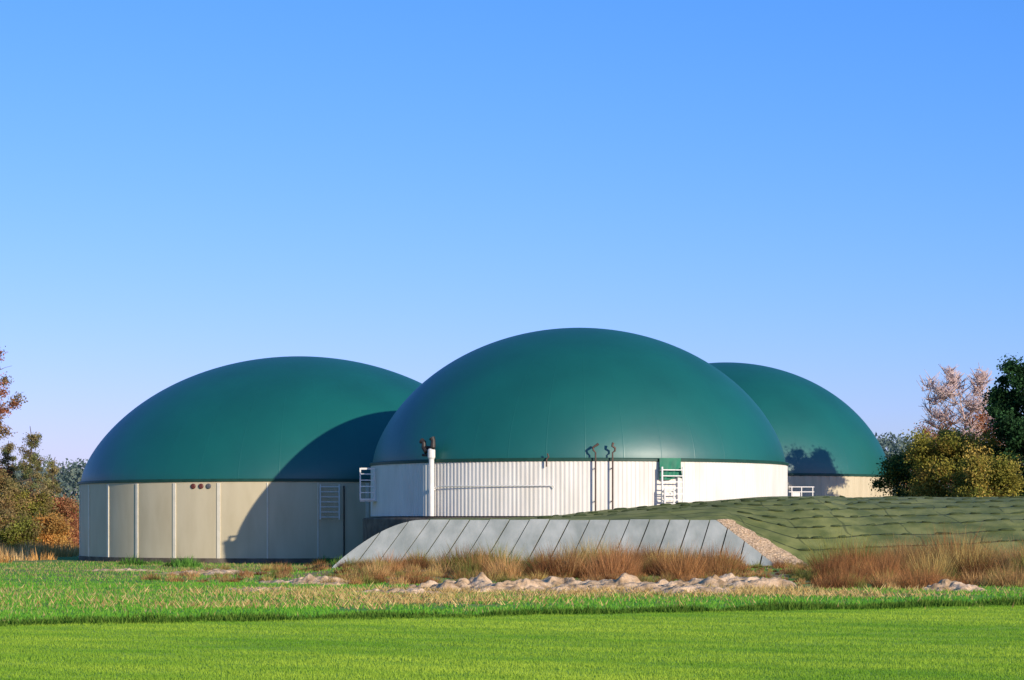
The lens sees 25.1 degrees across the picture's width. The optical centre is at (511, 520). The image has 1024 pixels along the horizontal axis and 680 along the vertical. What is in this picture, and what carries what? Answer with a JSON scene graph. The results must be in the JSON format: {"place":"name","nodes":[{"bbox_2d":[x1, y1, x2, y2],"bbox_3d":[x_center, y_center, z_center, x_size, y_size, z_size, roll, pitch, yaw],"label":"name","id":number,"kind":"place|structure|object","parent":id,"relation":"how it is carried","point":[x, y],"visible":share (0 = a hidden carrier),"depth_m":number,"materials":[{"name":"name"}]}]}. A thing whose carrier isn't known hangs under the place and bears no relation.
{"place":"outdoors","nodes":[
{"label":"outdoors","id":0,"kind":"place"},
{"bbox_2d":[0,552,1023,679],"bbox_3d":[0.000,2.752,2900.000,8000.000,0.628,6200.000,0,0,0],"label":"ground","id":1,"kind":"structure","parent":0,"point":[66,559],"depth_m":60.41,"materials":[{"name":"green plant"}]},
{"bbox_2d":[0,469,25,541],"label":"shrub","id":2,"kind":"object","parent":1,"relation":"on","point":[5,484],"visible":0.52,"depth_m":235.94,"materials":[{"name":"green plant"}]},
{"bbox_2d":[0,441,25,489],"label":"conifer tree","id":3,"kind":"object","parent":1,"relation":"on","point":[8,457],"visible":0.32,"depth_m":245.76,"materials":[{"name":"green plant"}]},
{"bbox_2d":[0,346,27,476],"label":"autumn tree","id":4,"kind":"object","parent":1,"relation":"on","point":[13,402],"visible":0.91,"depth_m":246.43,"materials":[{"name":"red plant"}]},
{"bbox_2d":[0,484,42,522],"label":"shrub","id":5,"kind":"object","parent":1,"relation":"on","point":[21,495],"visible":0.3,"depth_m":236.91,"materials":[{"name":"green plant"}]},
{"bbox_2d":[0,505,45,547],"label":"shrub","id":6,"kind":"object","parent":1,"relation":"on","point":[21,529],"visible":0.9,"depth_m":229.03,"materials":[{"name":"green plant"}]},
{"bbox_2d":[10,427,51,515],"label":"conifer tree","id":7,"kind":"object","parent":1,"relation":"on","point":[26,468],"visible":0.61,"depth_m":239.81,"materials":[{"name":"green plant"}]},
{"bbox_2d":[0,539,78,562],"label":"straw grass","id":8,"kind":"structure","parent":1,"relation":"on","point":[36,551],"depth_m":189.98,"materials":[{"name":"beige plant"}]},
{"bbox_2d":[15,488,66,519],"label":"shrub","id":9,"kind":"object","parent":1,"relation":"on","point":[43,500],"visible":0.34,"depth_m":238.31,"materials":[{"name":"green plant"}]},
{"bbox_2d":[31,512,74,547],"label":"shrub","id":10,"kind":"object","parent":1,"relation":"on","point":[57,529],"visible":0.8,"depth_m":230.72,"materials":[{"name":"orange plant"}]},
{"bbox_2d":[43,458,69,516],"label":"conifer tree","id":11,"kind":"object","parent":1,"relation":"on","point":[53,483],"visible":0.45,"depth_m":242.80,"materials":[{"name":"green plant"}]},
{"bbox_2d":[47,493,78,522],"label":"shrub","id":12,"kind":"object","parent":1,"relation":"on","point":[67,505],"visible":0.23,"depth_m":241.85,"materials":[{"name":"brown plant"}]},
{"bbox_2d":[61,512,78,546],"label":"shrub","id":13,"kind":"object","parent":1,"relation":"on","point":[75,530],"visible":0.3,"depth_m":238.18,"materials":[{"name":"brown plant"}]},
{"bbox_2d":[77,568,162,570],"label":"soil heap","id":14,"kind":"object","parent":1,"relation":"on","point":[122,569],"visible":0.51,"depth_m":136.60,"materials":[{"name":"beige soil"}]},
{"bbox_2d":[154,569,269,574],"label":"soil heap","id":15,"kind":"object","parent":1,"relation":"on","point":[208,572],"visible":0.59,"depth_m":130.45,"materials":[{"name":"beige soil"}]},
{"bbox_2d":[117,553,341,566],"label":"green weeds","id":16,"kind":"object","parent":1,"relation":"on","point":[185,563],"visible":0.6,"depth_m":150.56,"materials":[{"name":"green plant"}]},
{"bbox_2d":[78,356,421,563],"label":"biogas tank","id":17,"kind":"object","parent":1,"relation":"on","point":[264,460],"visible":0.74,"depth_m":165.59,"materials":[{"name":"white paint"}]},
{"bbox_2d":[228,587,292,592],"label":"soil heap","id":18,"kind":"object","parent":1,"relation":"on","point":[256,589],"visible":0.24,"depth_m":99.06,"materials":[{"name":"beige soil"}]},
{"bbox_2d":[258,573,349,585],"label":"soil heap","id":19,"kind":"object","parent":1,"relation":"on","point":[309,578],"visible":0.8,"depth_m":108.62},
{"bbox_2d":[352,588,441,593],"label":"soil heap","id":20,"kind":"object","parent":1,"relation":"on","point":[415,590],"visible":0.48,"depth_m":95.01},
{"bbox_2d":[409,572,491,590],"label":"soil heap","id":21,"kind":"object","parent":1,"relation":"on","point":[481,578],"visible":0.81,"depth_m":100.77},
{"bbox_2d":[0,569,1017,609],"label":"corn stubble","id":22,"kind":"object","parent":1,"relation":"on","point":[778,590],"visible":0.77,"depth_m":91.55,"materials":[{"name":"plant"}]},
{"bbox_2d":[0,429,1021,503],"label":"forest","id":23,"kind":"object","parent":1,"relation":"on","point":[68,480],"visible":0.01,"depth_m":441.13,"materials":[{"name":"green plant"}]},
{"bbox_2d":[0,560,1023,622],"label":"meadow grass","id":24,"kind":"structure","parent":1,"relation":"on","point":[171,611],"depth_m":88.41,"materials":[{"name":"green plant"}]},
{"bbox_2d":[0,595,1023,626],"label":"verge weeds","id":25,"kind":"object","parent":1,"relation":"on","point":[773,606],"visible":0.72,"depth_m":73.30,"materials":[{"name":"green plant"}]},
{"bbox_2d":[465,578,596,591],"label":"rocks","id":26,"kind":"object","parent":1,"relation":"on","point":[507,585],"visible":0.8,"depth_m":98.46,"materials":[{"name":"beige stone"}]},
{"bbox_2d":[332,519,773,567],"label":"retaining wall","id":27,"kind":"structure","parent":1,"relation":"on","point":[427,535],"depth_m":129.55,"materials":[{"name":"concrete"}]},
{"bbox_2d":[533,576,606,585],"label":"soil heap","id":28,"kind":"object","parent":1,"relation":"on","point":[553,580],"visible":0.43,"depth_m":103.58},
{"bbox_2d":[138,518,1023,588],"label":"dry grass","id":29,"kind":"structure","parent":1,"relation":"on","point":[937,564],"depth_m":114.79,"materials":[{"name":"brown plant"}]},
{"bbox_2d":[360,328,813,541],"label":"biogas tank","id":30,"kind":"object","parent":1,"relation":"on","point":[558,421],"visible":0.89,"depth_m":143.25,"materials":[{"name":"green membrane"},{"name":"white corrugated metal"}]},
{"bbox_2d":[579,572,705,589],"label":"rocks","id":31,"kind":"object","parent":1,"relation":"on","point":[625,579],"visible":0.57,"depth_m":101.29,"materials":[{"name":"beige stone"}]},
{"bbox_2d":[617,581,739,593],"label":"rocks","id":32,"kind":"object","parent":1,"relation":"on","point":[675,587],"visible":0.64,"depth_m":96.56,"materials":[{"name":"beige stone"}]},
{"bbox_2d":[427,496,1023,563],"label":"silage heap","id":33,"kind":"object","parent":1,"relation":"on","point":[777,535],"visible":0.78,"depth_m":134.30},
{"bbox_2d":[717,519,801,563],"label":"gravel pile","id":34,"kind":"object","parent":33,"relation":"on","point":[767,549],"visible":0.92,"depth_m":129.16,"materials":[{"name":"beige gravel"}]},
{"bbox_2d":[768,509,783,511],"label":"sandbag","id":35,"kind":"object","parent":33,"relation":"on","point":[776,510],"visible":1,"depth_m":134.80,"materials":[{"name":"fabric"}]},
{"bbox_2d":[999,528,1014,530],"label":"sandbag","id":36,"kind":"object","parent":33,"relation":"on","point":[1006,529],"visible":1,"depth_m":133.30,"materials":[{"name":"fabric"}]},
{"bbox_2d":[687,573,795,587],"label":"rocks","id":37,"kind":"object","parent":1,"relation":"on","point":[730,579],"visible":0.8,"depth_m":103.92,"materials":[{"name":"beige stone"}]},
{"bbox_2d":[709,362,892,497],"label":"biogas tank","id":38,"kind":"object","parent":1,"relation":"on","point":[830,444],"visible":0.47,"depth_m":189.08,"materials":[{"name":"teal plastic"}]},
{"bbox_2d":[868,445,920,496],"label":"autumn tree","id":39,"kind":"object","parent":1,"relation":"on","point":[894,474],"visible":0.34,"depth_m":177.47,"materials":[{"name":"green plant"}]},
{"bbox_2d":[900,416,959,487],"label":"autumn tree","id":40,"kind":"object","parent":1,"relation":"on","point":[927,430],"visible":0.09,"depth_m":193.54,"materials":[{"name":"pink plant"}]},
{"bbox_2d":[923,579,982,591],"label":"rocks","id":41,"kind":"object","parent":1,"relation":"on","point":[950,585],"visible":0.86,"depth_m":99.47,"materials":[{"name":"beige stone"}]},
{"bbox_2d":[916,362,996,442],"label":"birch tree","id":42,"kind":"object","parent":1,"relation":"on","point":[943,393],"visible":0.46,"depth_m":195.99,"materials":[{"name":"pink plant"}]},
{"bbox_2d":[895,420,1022,496],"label":"autumn tree","id":43,"kind":"object","parent":1,"relation":"on","point":[936,466],"visible":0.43,"depth_m":169.76,"materials":[{"name":"green plant"}]},
{"bbox_2d":[946,449,1023,496],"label":"bush","id":44,"kind":"object","parent":1,"relation":"on","point":[991,476],"visible":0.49,"depth_m":163.97,"materials":[{"name":"green plant"}]},
{"bbox_2d":[965,410,1005,456],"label":"autumn tree","id":45,"kind":"object","parent":1,"relation":"on","point":[976,417],"visible":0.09,"depth_m":195.34,"materials":[{"name":"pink plant"}]},
{"bbox_2d":[980,352,1023,496],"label":"spruce tree","id":46,"kind":"object","parent":1,"relation":"on","point":[1005,406],"visible":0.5,"depth_m":167.52,"materials":[{"name":"green plant"}]},
{"bbox_2d":[0,0,1023,495],"label":"sky","id":47,"kind":"structure","parent":0,"point":[829,194],"materials":[{"name":"blue"}]}
]}

